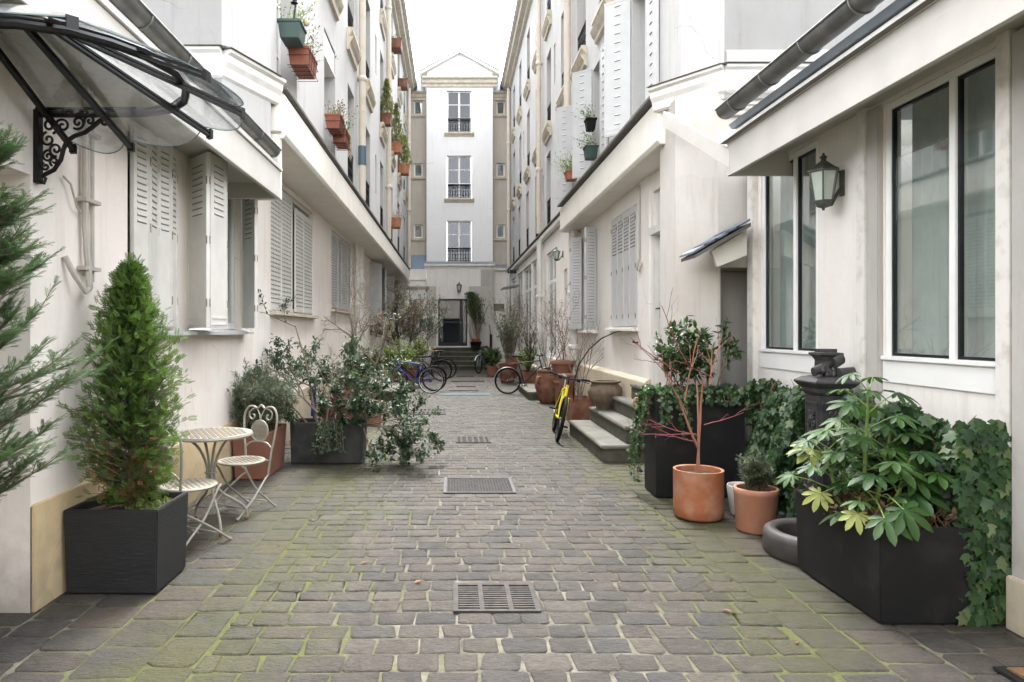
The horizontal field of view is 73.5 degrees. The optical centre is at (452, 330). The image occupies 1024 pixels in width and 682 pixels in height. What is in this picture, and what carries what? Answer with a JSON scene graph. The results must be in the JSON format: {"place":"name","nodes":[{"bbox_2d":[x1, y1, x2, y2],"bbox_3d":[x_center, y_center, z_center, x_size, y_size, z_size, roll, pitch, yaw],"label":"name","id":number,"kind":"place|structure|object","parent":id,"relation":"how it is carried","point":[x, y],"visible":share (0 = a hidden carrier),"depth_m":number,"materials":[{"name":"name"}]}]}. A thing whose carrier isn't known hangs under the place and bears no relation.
{"place":"outdoors","nodes":[
{"label":"outdoors","id":0,"kind":"place"},
{"bbox_2d":[158,0,516,329],"label":"sky","id":1,"kind":"structure","parent":0,"point":[437,28],"materials":[{"name":"white"}]},
{"bbox_2d":[0,368,1023,681],"bbox_3d":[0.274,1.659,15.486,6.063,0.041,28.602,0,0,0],"label":"paving","id":2,"kind":"structure","parent":0,"point":[128,651],"depth_m":4.24,"materials":[{"name":"stone"}]},
{"bbox_2d":[63,492,187,592],"bbox_3d":[-2.125,1.377,4.490,0.590,0.523,0.500,0,0,0],"label":"square planter","id":3,"kind":"object","parent":2,"relation":"on","point":[116,549],"visible":0.78,"depth_m":4.25,"materials":[{"name":"stone"}]},
{"bbox_2d":[55,251,197,508],"bbox_3d":[-2.124,0.343,4.513,0.818,1.735,0.786,0,0,-23],"label":"conifer","id":4,"kind":"object","parent":3,"relation":"on","point":[130,314],"visible":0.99,"depth_m":4.40,"materials":[{"name":"green plant"}]},
{"bbox_2d":[125,494,172,508],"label":"ground cover plant","id":5,"kind":"object","parent":3,"relation":"in","point":[151,505],"visible":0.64,"depth_m":4.45,"materials":[{"name":"green plant"}]},
{"bbox_2d":[0,0,282,612],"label":"building","id":6,"kind":"structure","parent":2,"relation":"on","point":[162,210],"depth_m":4.75,"materials":[{"name":"beige paint"}]},
{"bbox_2d":[0,3,244,184],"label":"glass awning","id":7,"kind":"object","parent":6,"relation":"attached to","point":[71,31],"visible":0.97,"depth_m":3.55,"materials":[{"name":"black metal"}]},
{"bbox_2d":[127,129,169,328],"bbox_3d":[-2.614,-0.795,5.645,0.191,1.550,0.910,0,0,0],"label":"window","id":8,"kind":"structure","parent":6,"relation":"in","point":[128,131],"depth_m":5.67,"materials":[{"name":"white paint"}]},
{"bbox_2d":[189,199,234,328],"bbox_3d":[-2.545,-0.795,7.165,0.051,1.550,1.530,0,0,0],"label":"window","id":9,"kind":"structure","parent":6,"relation":"in","point":[231,325],"depth_m":7.87,"materials":[{"name":"white paint"}]},
{"bbox_2d":[147,428,232,545],"bbox_3d":[-2.025,1.172,5.231,0.424,0.959,0.540,0,0,27],"label":"bistro chair","id":10,"kind":"object","parent":2,"relation":"on","point":[194,484],"visible":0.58,"depth_m":5.15,"materials":[{"name":"beige metal"}]},
{"bbox_2d":[169,427,252,536],"bbox_3d":[-2.030,1.249,5.740,0.684,0.790,0.684,0,0,0],"label":"bistro table","id":11,"kind":"object","parent":2,"relation":"on","point":[215,435],"visible":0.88,"depth_m":5.70,"materials":[{"name":"beige metal"}]},
{"bbox_2d":[204,404,277,520],"bbox_3d":[-1.916,1.172,6.229,0.424,0.959,0.540,0,0,26],"label":"bistro chair","id":12,"kind":"object","parent":2,"relation":"on","point":[259,429],"visible":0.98,"depth_m":6.34,"materials":[{"name":"beige metal"}]},
{"bbox_2d":[232,423,286,479],"bbox_3d":[-2.220,1.384,7.910,0.399,0.508,0.859,0,0,0],"label":"terracotta trough","id":13,"kind":"object","parent":2,"relation":"on","point":[258,471],"visible":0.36,"depth_m":7.51,"materials":[{"name":"ceramic"}]},
{"bbox_2d":[226,348,309,430],"bbox_3d":[-2.233,0.701,7.889,1.032,1.008,1.358,0,0,0],"label":"rosemary shrub","id":14,"kind":"object","parent":13,"relation":"in","point":[253,394],"visible":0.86,"depth_m":7.69,"materials":[{"name":"green plant"}]},
{"bbox_2d":[141,0,416,443],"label":"apartment building","id":15,"kind":"structure","parent":2,"relation":"on","point":[323,209],"depth_m":11.52,"materials":[{"name":"white paint"}]},
{"bbox_2d":[277,0,280,74],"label":"window","id":16,"kind":"structure","parent":15,"relation":"in","point":[278,1],"depth_m":8.64,"materials":[{"name":"white paint"}]},
{"bbox_2d":[277,18,306,46],"bbox_3d":[-1.850,-3.431,7.885,0.276,0.202,0.346,0,0,0],"label":"flower box","id":17,"kind":"object","parent":15,"relation":"attached to","point":[292,32],"visible":1,"depth_m":7.74,"materials":[{"name":"green plastic"}]},
{"bbox_2d":[269,190,318,318],"bbox_3d":[-2.530,-1.140,10.650,0.320,1.860,2.960,0,0,0],"label":"window","id":18,"kind":"structure","parent":15,"relation":"in","point":[291,229],"depth_m":10.57,"materials":[{"name":"paint"}]},
{"bbox_2d":[287,45,317,81],"bbox_3d":[-1.831,-3.274,8.380,0.274,0.236,0.548,0,0,0],"label":"flower box","id":19,"kind":"object","parent":15,"relation":"attached to","point":[303,63],"visible":0.94,"depth_m":8.19,"materials":[{"name":"orange plastic"}]},
{"bbox_2d":[324,114,344,135],"bbox_3d":[-1.856,-3.254,10.800,0.264,0.236,0.428,0,0,0],"label":"flower box","id":20,"kind":"object","parent":15,"relation":"attached to","point":[335,123],"visible":1,"depth_m":10.62,"materials":[{"name":"orange plastic"}]},
{"bbox_2d":[331,128,350,150],"bbox_3d":[-1.831,-3.154,11.260,0.254,0.236,0.508,0,0,0],"label":"flower box","id":21,"kind":"object","parent":15,"relation":"attached to","point":[341,142],"visible":0.88,"depth_m":11.12,"materials":[{"name":"orange plastic"}]},
{"bbox_2d":[331,231,354,314],"bbox_3d":[-2.460,-1.230,15.250,0.180,1.680,2.860,0,0,0],"label":"window","id":22,"kind":"structure","parent":15,"relation":"in","point":[338,278],"depth_m":15.04,"materials":[{"name":"paint"}]},
{"bbox_2d":[370,262,385,324],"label":"window","id":23,"kind":"structure","parent":15,"relation":"in","point":[377,290],"depth_m":20.67,"materials":[{"name":"paint"}]},
{"bbox_2d":[381,113,391,126],"bbox_3d":[-1.840,-5.901,19.125,0.296,0.302,0.366,0,0,0],"label":"flower box","id":24,"kind":"object","parent":15,"relation":"attached to","point":[386,118],"visible":0.92,"depth_m":18.96,"materials":[{"name":"brown ceramic"}]},
{"bbox_2d":[380,77,394,114],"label":"window plant","id":25,"kind":"object","parent":24,"relation":"in","point":[386,94],"depth_m":19.08,"materials":[{"name":"green plant"}]},
{"bbox_2d":[387,275,398,338],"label":"window","id":26,"kind":"structure","parent":15,"relation":"in","point":[389,277],"depth_m":25.29,"materials":[{"name":"glass"}]},
{"bbox_2d":[391,142,401,154],"bbox_3d":[-1.810,-5.911,22.150,0.356,0.322,0.416,0,0,0],"label":"flower box","id":27,"kind":"object","parent":15,"relation":"attached to","point":[396,147],"visible":0.8,"depth_m":21.97,"materials":[{"name":"ceramic"}]},
{"bbox_2d":[391,102,405,144],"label":"window plant","id":28,"kind":"object","parent":27,"relation":"in","point":[396,121],"depth_m":22.09,"materials":[{"name":"green plant"}]},
{"bbox_2d":[290,418,366,463],"bbox_3d":[-1.550,1.384,8.620,0.899,0.508,0.439,0,0,0],"label":"stone trough","id":29,"kind":"object","parent":2,"relation":"on","point":[302,432],"visible":0.62,"depth_m":8.41,"materials":[{"name":"stone"}]},
{"bbox_2d":[311,420,345,454],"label":"trailing branch","id":30,"kind":"object","parent":29,"relation":"hanging from","point":[322,434],"visible":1,"depth_m":8.21,"materials":[{"name":"green plant"}]},
{"bbox_2d":[228,289,446,471],"bbox_3d":[-1.412,0.628,8.397,2.723,2.426,1.791,0,0,27],"label":"sprawling shrub","id":31,"kind":"object","parent":29,"relation":"in","point":[405,441],"visible":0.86,"depth_m":8.38,"materials":[{"name":"green plant"}]},
{"bbox_2d":[336,404,359,417],"bbox_3d":[-1.720,1.427,11.300,0.440,0.422,0.440,0,0,0],"label":"terracotta pot","id":32,"kind":"object","parent":2,"relation":"on","point":[347,415],"visible":0.03,"depth_m":11.12,"materials":[{"name":"ceramic"}]},
{"bbox_2d":[311,353,380,400],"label":"shrub","id":33,"kind":"object","parent":32,"relation":"in","point":[346,384],"visible":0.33,"depth_m":11.18,"materials":[{"name":"green plant"}]},
{"bbox_2d":[341,390,368,415],"bbox_3d":[-1.850,1.387,13.000,0.540,0.502,0.540,0,0,0],"label":"terracotta pot","id":34,"kind":"object","parent":2,"relation":"on","point":[348,397],"visible":0.11,"depth_m":12.79,"materials":[{"name":"ceramic"}]},
{"bbox_2d":[318,247,395,391],"bbox_3d":[-2.044,-0.323,13.111,2.031,3.081,1.764,0,0,0],"label":"bare tree","id":35,"kind":"object","parent":34,"relation":"in","point":[384,331],"visible":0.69,"depth_m":12.99,"materials":[{"name":"brown plant"}]},
{"bbox_2d":[336,376,408,400],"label":"stone steps","id":36,"kind":"structure","parent":2,"relation":"on","point":[387,392],"depth_m":15.92,"materials":[{"name":"grey stone"}]},
{"bbox_2d":[357,344,389,375],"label":"green bush","id":37,"kind":"object","parent":36,"relation":"on","point":[382,361],"visible":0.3,"depth_m":16.51,"materials":[{"name":"green plant"}]},
{"bbox_2d":[360,400,384,422],"bbox_3d":[-1.450,1.447,12.200,0.480,0.382,0.480,0,0,0],"label":"terracotta pot","id":38,"kind":"object","parent":2,"relation":"on","point":[375,420],"visible":0.09,"depth_m":12.05,"materials":[{"name":"ceramic"}]},
{"bbox_2d":[317,349,397,402],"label":"arching shrub","id":39,"kind":"object","parent":38,"relation":"in","point":[381,379],"visible":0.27,"depth_m":12.14,"materials":[{"name":"green plant"}]},
{"bbox_2d":[388,370,415,390],"bbox_3d":[-1.375,1.369,18.850,0.749,0.538,0.499,0,0,0],"label":"clay trough","id":40,"kind":"object","parent":2,"relation":"on","point":[413,372],"visible":0.41,"depth_m":18.61,"materials":[{"name":"brown ceramic"}]},
{"bbox_2d":[380,332,418,369],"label":"green bush","id":41,"kind":"object","parent":40,"relation":"in","point":[393,353],"visible":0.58,"depth_m":18.89,"materials":[{"name":"green plant"}]},
{"bbox_2d":[370,273,445,353],"bbox_3d":[-1.604,-0.238,20.952,2.848,2.990,2.493,0,0,0],"label":"bare tree","id":42,"kind":"object","parent":2,"relation":"on","point":[408,322],"visible":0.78,"depth_m":20.58,"materials":[{"name":"brown plant"}]},
{"bbox_2d":[379,354,443,393],"bbox_3d":[-1.088,1.130,17.891,1.750,1.027,0.629,0,-5,2],"label":"bicycle","id":43,"kind":"object","parent":2,"relation":"on","point":[421,372],"visible":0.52,"depth_m":17.87,"materials":[{"name":"metal"}]},
{"bbox_2d":[384,354,446,390],"bbox_3d":[-1.009,1.141,18.500,1.764,1.007,0.629,0,-6,-7],"label":"bicycle","id":44,"kind":"object","parent":2,"relation":"on","point":[433,378],"visible":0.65,"depth_m":18.50,"materials":[{"name":"metal"}]},
{"bbox_2d":[386,283,449,350],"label":"olive shrub","id":45,"kind":"object","parent":2,"relation":"on","point":[428,325],"visible":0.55,"depth_m":23.34,"materials":[{"name":"green plant"}]},
{"bbox_2d":[399,328,436,369],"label":"lime bush","id":46,"kind":"object","parent":2,"relation":"on","point":[423,351],"visible":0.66,"depth_m":20.21,"materials":[{"name":"green plant"}]},
{"bbox_2d":[395,48,507,368],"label":"end building","id":47,"kind":"structure","parent":2,"relation":"on","point":[459,165],"depth_m":30.00,"materials":[{"name":"paint"}]},
{"bbox_2d":[438,299,466,345],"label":"door","id":48,"kind":"structure","parent":47,"relation":"in","point":[453,332],"depth_m":31.38,"materials":[{"name":"black glass"}]},
{"bbox_2d":[447,221,470,260],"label":"window","id":49,"kind":"structure","parent":47,"relation":"in","point":[458,232],"depth_m":30.27,"materials":[{"name":"grey glass"}]},
{"bbox_2d":[444,156,473,201],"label":"window","id":50,"kind":"structure","parent":47,"relation":"in","point":[458,167],"depth_m":30.26,"materials":[{"name":"grey glass"}]},
{"bbox_2d":[444,92,473,135],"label":"window","id":51,"kind":"structure","parent":47,"relation":"in","point":[458,103],"depth_m":30.28,"materials":[{"name":"white paint"}]},
{"bbox_2d":[461,291,488,340],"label":"climber foliage","id":52,"kind":"object","parent":47,"relation":"attached to","point":[475,301],"visible":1,"depth_m":29.72,"materials":[{"name":"green plant"}]},
{"bbox_2d":[430,325,491,369],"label":"stone steps","id":53,"kind":"structure","parent":2,"relation":"on","point":[462,358],"depth_m":29.14,"materials":[{"name":"grey stone"}]},
{"bbox_2d":[456,436,490,442],"bbox_3d":[0.310,1.641,10.275,0.520,0.016,0.550,0,0,0],"label":"drain grate","id":54,"kind":"object","parent":2,"relation":"on","point":[472,439],"visible":1,"depth_m":10.29,"materials":[{"name":"metal"}]},
{"bbox_2d":[443,477,516,493],"bbox_3d":[0.280,1.641,7.260,0.740,0.015,0.720,0,0,0],"label":"iron cover","id":55,"kind":"object","parent":2,"relation":"on","point":[478,485],"visible":1,"depth_m":7.22,"materials":[{"name":"grey metal"}]},
{"bbox_2d":[486,366,497,375],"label":"terracotta pot","id":56,"kind":"object","parent":2,"relation":"on","point":[491,370],"visible":0.97,"depth_m":24.64,"materials":[{"name":"ceramic"}]},
{"bbox_2d":[475,347,502,365],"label":"clipped bush","id":57,"kind":"object","parent":56,"relation":"on","point":[491,356],"visible":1,"depth_m":24.68,"materials":[{"name":"green plant"}]},
{"bbox_2d":[453,583,540,613],"bbox_3d":[0.263,1.641,4.200,0.515,0.016,0.440,0,0,0],"label":"drain grate","id":58,"kind":"object","parent":2,"relation":"on","point":[493,598],"visible":1,"depth_m":4.17,"materials":[{"name":"metal"}]},
{"bbox_2d":[498,362,516,382],"bbox_3d":[1.750,1.327,21.600,0.600,0.622,0.600,0,0,0],"label":"terracotta pot","id":59,"kind":"object","parent":2,"relation":"on","point":[503,376],"visible":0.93,"depth_m":21.39,"materials":[{"name":"ceramic"}]},
{"bbox_2d":[491,301,524,362],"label":"reed shrub","id":60,"kind":"object","parent":59,"relation":"on","point":[507,338],"visible":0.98,"depth_m":21.52,"materials":[{"name":"green plant"}]},
{"bbox_2d":[505,357,517,377],"bbox_3d":[2.050,1.262,23.600,0.480,0.752,0.480,0,0,0],"label":"terracotta pot","id":61,"kind":"object","parent":2,"relation":"on","point":[513,360],"visible":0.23,"depth_m":23.41,"materials":[{"name":"ceramic"}]},
{"bbox_2d":[487,289,529,355],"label":"bare shrub","id":62,"kind":"object","parent":61,"relation":"in","point":[512,313],"visible":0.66,"depth_m":23.47,"materials":[{"name":"brown plant"}]},
{"bbox_2d":[494,353,548,393],"bbox_3d":[1.960,1.121,17.752,1.764,1.047,0.629,0,-6,-3],"label":"bicycle","id":63,"kind":"object","parent":2,"relation":"on","point":[516,372],"visible":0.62,"depth_m":17.72,"materials":[{"name":"metal"}]},
{"bbox_2d":[518,384,538,399],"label":"stone steps","id":64,"kind":"structure","parent":2,"relation":"on","point":[528,391],"depth_m":16.85,"materials":[{"name":"grey stone"}]},
{"bbox_2d":[519,370,537,383],"bbox_3d":[2.200,1.394,19.450,0.499,0.488,1.099,0,0,0],"label":"clay trough","id":65,"kind":"object","parent":2,"relation":"on","point":[527,375],"visible":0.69,"depth_m":18.91,"materials":[{"name":"brown ceramic"}]},
{"bbox_2d":[510,303,543,371],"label":"bare shrub","id":66,"kind":"object","parent":65,"relation":"in","point":[530,341],"visible":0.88,"depth_m":19.26,"materials":[{"name":"brown plant"}]},
{"bbox_2d":[535,369,554,402],"bbox_3d":[2.180,1.262,15.600,0.580,0.752,0.580,0,0,0],"label":"terracotta jar","id":67,"kind":"object","parent":2,"relation":"on","point":[544,386],"visible":0.64,"depth_m":15.38,"materials":[{"name":"ceramic"}]},
{"bbox_2d":[532,313,564,369],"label":"bare shrub","id":68,"kind":"object","parent":67,"relation":"on","point":[551,358],"visible":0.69,"depth_m":15.62,"materials":[{"name":"brown plant"}]},
{"bbox_2d":[550,360,575,404],"bbox_3d":[2.360,1.132,14.600,0.550,1.012,0.550,0,0,0],"label":"terracotta pot","id":69,"kind":"object","parent":2,"relation":"on","point":[560,367],"visible":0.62,"depth_m":14.43,"materials":[{"name":"ceramic"}]},
{"bbox_2d":[525,284,582,360],"bbox_3d":[2.458,-0.175,14.553,1.442,1.759,1.413,0,0,33],"label":"bare shrub","id":70,"kind":"object","parent":69,"relation":"in","point":[551,331],"visible":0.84,"depth_m":14.58,"materials":[{"name":"brown plant"}]},
{"bbox_2d":[549,371,589,441],"bbox_3d":[1.704,1.160,10.639,0.629,0.987,1.750,12,1,6],"label":"bicycle","id":71,"kind":"object","parent":2,"relation":"on","point":[560,408],"visible":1,"depth_m":10.29,"materials":[{"name":"metal"}]},
{"bbox_2d":[566,395,594,419],"bbox_3d":[2.330,1.429,12.550,0.459,0.418,0.699,0,0,0],"label":"clay trough","id":72,"kind":"object","parent":2,"relation":"on","point":[578,409],"visible":0.75,"depth_m":12.22,"materials":[{"name":"brown ceramic"}]},
{"bbox_2d":[550,306,603,398],"bbox_3d":[2.423,0.405,12.352,1.210,1.735,1.034,0,0,43],"label":"bare vine","id":73,"kind":"object","parent":72,"relation":"in","point":[578,385],"visible":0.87,"depth_m":12.47,"materials":[{"name":"brown plant"}]},
{"bbox_2d":[568,383,644,462],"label":"stone steps","id":74,"kind":"structure","parent":2,"relation":"on","point":[603,435],"depth_m":9.37,"materials":[{"name":"grey stone"}]},
{"bbox_2d":[587,379,622,409],"bbox_3d":[2.360,0.989,10.550,0.536,0.442,0.536,0,0,0],"label":"clay urn","id":75,"kind":"object","parent":74,"relation":"on","point":[602,393],"visible":0.89,"depth_m":10.36,"materials":[{"name":"ceramic"}]},
{"bbox_2d":[644,392,744,496],"bbox_3d":[2.440,1.124,6.915,0.880,1.028,0.410,0,0,0],"label":"tall planter","id":76,"kind":"object","parent":2,"relation":"on","point":[722,444],"visible":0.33,"depth_m":6.71,"materials":[{"name":"black plastic"}]},
{"bbox_2d":[652,325,700,392],"bbox_3d":[2.274,0.294,6.907,0.461,0.717,0.611,0,0,0],"label":"camellia","id":77,"kind":"object","parent":76,"relation":"in","point":[668,352],"visible":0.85,"depth_m":6.88,"materials":[{"name":"green plant"}]},
{"bbox_2d":[626,383,747,482],"bbox_3d":[2.348,1.014,6.840,1.153,0.985,0.638,0,0,0],"label":"trailing ivy","id":78,"kind":"object","parent":76,"relation":"on","point":[646,392],"visible":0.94,"depth_m":6.73,"materials":[{"name":"green plant"}]},
{"bbox_2d":[663,315,746,387],"bbox_3d":[2.490,0.249,6.911,0.822,0.810,0.625,0,0,41],"label":"camellia","id":79,"kind":"object","parent":76,"relation":"in","point":[703,336],"visible":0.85,"depth_m":6.83,"materials":[{"name":"green plant"}]},
{"bbox_2d":[673,464,723,522],"bbox_3d":[2.170,1.427,6.020,0.428,0.422,0.428,0,0,0],"label":"cylinder pot","id":80,"kind":"object","parent":2,"relation":"on","point":[698,497],"visible":0.97,"depth_m":5.85,"materials":[{"name":"ceramic"}]},
{"bbox_2d":[619,289,753,472],"bbox_3d":[2.050,0.450,6.017,1.298,1.661,0.285,0,0,-7],"label":"red maple","id":81,"kind":"object","parent":80,"relation":"on","point":[699,419],"visible":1,"depth_m":6.02,"materials":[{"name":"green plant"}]},
{"bbox_2d":[500,0,911,448],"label":"apartment building","id":82,"kind":"structure","parent":2,"relation":"on","point":[635,210],"depth_m":9.80,"materials":[{"name":"white paint"}]},
{"bbox_2d":[525,265,530,353],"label":"window","id":83,"kind":"structure","parent":82,"relation":"in","point":[527,271],"depth_m":23.43,"materials":[{"name":"white paint"}]},
{"bbox_2d":[533,260,536,358],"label":"window","id":84,"kind":"structure","parent":82,"relation":"in","point":[535,263],"depth_m":21.63,"materials":[{"name":"white paint"}]},
{"bbox_2d":[549,252,555,357],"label":"window","id":85,"kind":"structure","parent":82,"relation":"in","point":[552,263],"depth_m":17.96,"materials":[{"name":"white glass"}]},
{"bbox_2d":[571,0,586,71],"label":"window","id":86,"kind":"structure","parent":82,"relation":"in","point":[582,47],"depth_m":13.41,"materials":[{"name":"white paint"}]},
{"bbox_2d":[569,227,597,332],"bbox_3d":[2.686,-0.960,13.636,0.415,2.020,1.669,0,0,0],"label":"window","id":87,"kind":"structure","parent":82,"relation":"in","point":[590,234],"depth_m":12.96,"materials":[{"name":"white paint"}]},
{"bbox_2d":[583,145,598,160],"bbox_3d":[2.400,-3.081,11.835,0.236,0.222,0.246,0,0,0],"label":"flower box","id":88,"kind":"object","parent":82,"relation":"attached to","point":[590,152],"visible":1,"depth_m":11.74,"materials":[{"name":"green plastic"}]},
{"bbox_2d":[604,204,638,330],"bbox_3d":[2.717,-0.945,10.950,0.175,1.910,1.760,0,0,0],"label":"window","id":89,"kind":"structure","parent":82,"relation":"in","point":[624,227],"depth_m":10.86,"materials":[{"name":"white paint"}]},
{"bbox_2d":[649,190,659,385],"bbox_3d":[2.780,-0.575,8.825,0.180,2.650,1.050,0,0,0],"label":"drainpipe","id":90,"kind":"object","parent":82,"relation":"in","point":[654,231],"depth_m":9.28,"materials":[{"name":"metal"}]},
{"bbox_2d":[679,219,750,266],"bbox_3d":[2.700,-0.884,7.010,0.600,0.468,0.420,0,0,0],"label":"slate canopy","id":91,"kind":"object","parent":82,"relation":"attached to","point":[732,249],"visible":1,"depth_m":6.95,"materials":[{"name":"stone"}]},
{"bbox_2d":[720,272,746,448],"bbox_3d":[3.295,0.490,7.715,0.890,2.300,0.070,0,0,0],"label":"side door","id":92,"kind":"structure","parent":82,"relation":"in","point":[733,285],"depth_m":7.68,"materials":[{"name":"paint"}]},
{"bbox_2d":[733,483,778,534],"bbox_3d":[2.500,1.462,5.620,0.348,0.352,0.348,0,0,0],"label":"cylinder pot","id":93,"kind":"object","parent":2,"relation":"on","point":[756,511],"visible":0.83,"depth_m":5.49,"materials":[{"name":"ceramic"}]},
{"bbox_2d":[734,447,776,491],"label":"rosemary bush","id":94,"kind":"object","parent":93,"relation":"on","point":[755,472],"visible":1,"depth_m":5.57,"materials":[{"name":"green plant"}]},
{"bbox_2d":[762,518,797,564],"bbox_3d":[2.660,1.550,5.020,0.690,0.185,0.690,0,0,0],"label":"stone basin","id":95,"kind":"object","parent":2,"relation":"on","point":[779,539],"visible":0.34,"depth_m":4.95,"materials":[{"name":"grey stone"}]},
{"bbox_2d":[794,349,859,488],"bbox_3d":[2.905,0.895,5.300,0.344,1.510,0.334,0,0,0],"label":"iron fountain","id":96,"kind":"object","parent":2,"relation":"on","point":[827,373],"visible":0.45,"depth_m":5.20,"materials":[{"name":"black metal"}]},
{"bbox_2d":[663,0,1023,637],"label":"building","id":97,"kind":"structure","parent":2,"relation":"on","point":[899,267],"depth_m":4.80,"materials":[{"name":"paint"}]},
{"bbox_2d":[759,140,817,372],"bbox_3d":[3.249,-0.640,6.420,0.258,2.020,1.080,0,0,0],"label":"window","id":98,"kind":"structure","parent":97,"relation":"in","point":[798,210],"depth_m":6.46,"materials":[{"name":"grey glass"}]},
{"bbox_2d":[807,153,844,210],"bbox_3d":[3.010,-1.202,5.500,0.300,0.465,0.224,0,0,0],"label":"wall lantern","id":99,"kind":"object","parent":97,"relation":"attached to","point":[823,174],"depth_m":5.45,"materials":[{"name":"metal"}]},
{"bbox_2d":[880,48,994,394],"bbox_3d":[3.249,-0.640,4.440,0.258,2.020,1.080,0,0,0],"label":"window","id":100,"kind":"structure","parent":97,"relation":"in","point":[953,129],"depth_m":4.42,"materials":[{"name":"grey glass"}]},
{"bbox_2d":[738,378,1011,626],"bbox_3d":[2.961,1.075,5.313,0.428,1.307,3.085,0,0,0],"label":"ivy hedge","id":101,"kind":"object","parent":2,"relation":"on","point":[977,494],"visible":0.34,"depth_m":3.85,"materials":[{"name":"green plant"}]},
{"bbox_2d":[796,489,977,623],"bbox_3d":[2.655,1.369,4.270,0.550,0.538,0.940,0,0,0],"label":"rectangular planter","id":102,"kind":"object","parent":2,"relation":"on","point":[882,579],"visible":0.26,"depth_m":3.81,"materials":[{"name":"stone"}]},
{"bbox_2d":[776,372,957,546],"bbox_3d":[2.607,0.747,4.332,0.893,0.980,1.263,0,0,0],"label":"fatsia shrub","id":103,"kind":"object","parent":102,"relation":"in","point":[897,521],"visible":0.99,"depth_m":4.16,"materials":[{"name":"green plant"}]},
{"bbox_2d":[791,469,958,527],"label":"dead stems","id":104,"kind":"object","parent":102,"relation":"in","point":[843,497],"visible":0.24,"depth_m":4.16,"materials":[{"name":"brown plant"}]},
{"bbox_2d":[992,666,1023,681],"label":"doormat","id":105,"kind":"object","parent":2,"relation":"on","point":[1014,673],"visible":1,"depth_m":3.24,"materials":[{"name":"rubber"}]},
{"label":"terracotta pot","id":106,"kind":"object","parent":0,"visible":0},
{"bbox_2d":[0,120,120,498],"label":"cypress tree","id":107,"kind":"object","parent":106,"relation":"in","point":[9,280],"visible":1,"depth_m":3.08,"materials":[{"name":"green plant"}]},
{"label":"terracotta pot","id":108,"kind":"object","parent":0,"visible":0},
{"bbox_2d":[345,273,410,384],"bbox_3d":[-1.621,-0.022,14.664,1.451,2.354,1.178,0,0,0],"label":"leafy shrub","id":109,"kind":"object","parent":108,"relation":"in","point":[392,330],"visible":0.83,"depth_m":14.63,"materials":[{"name":"green plant"}]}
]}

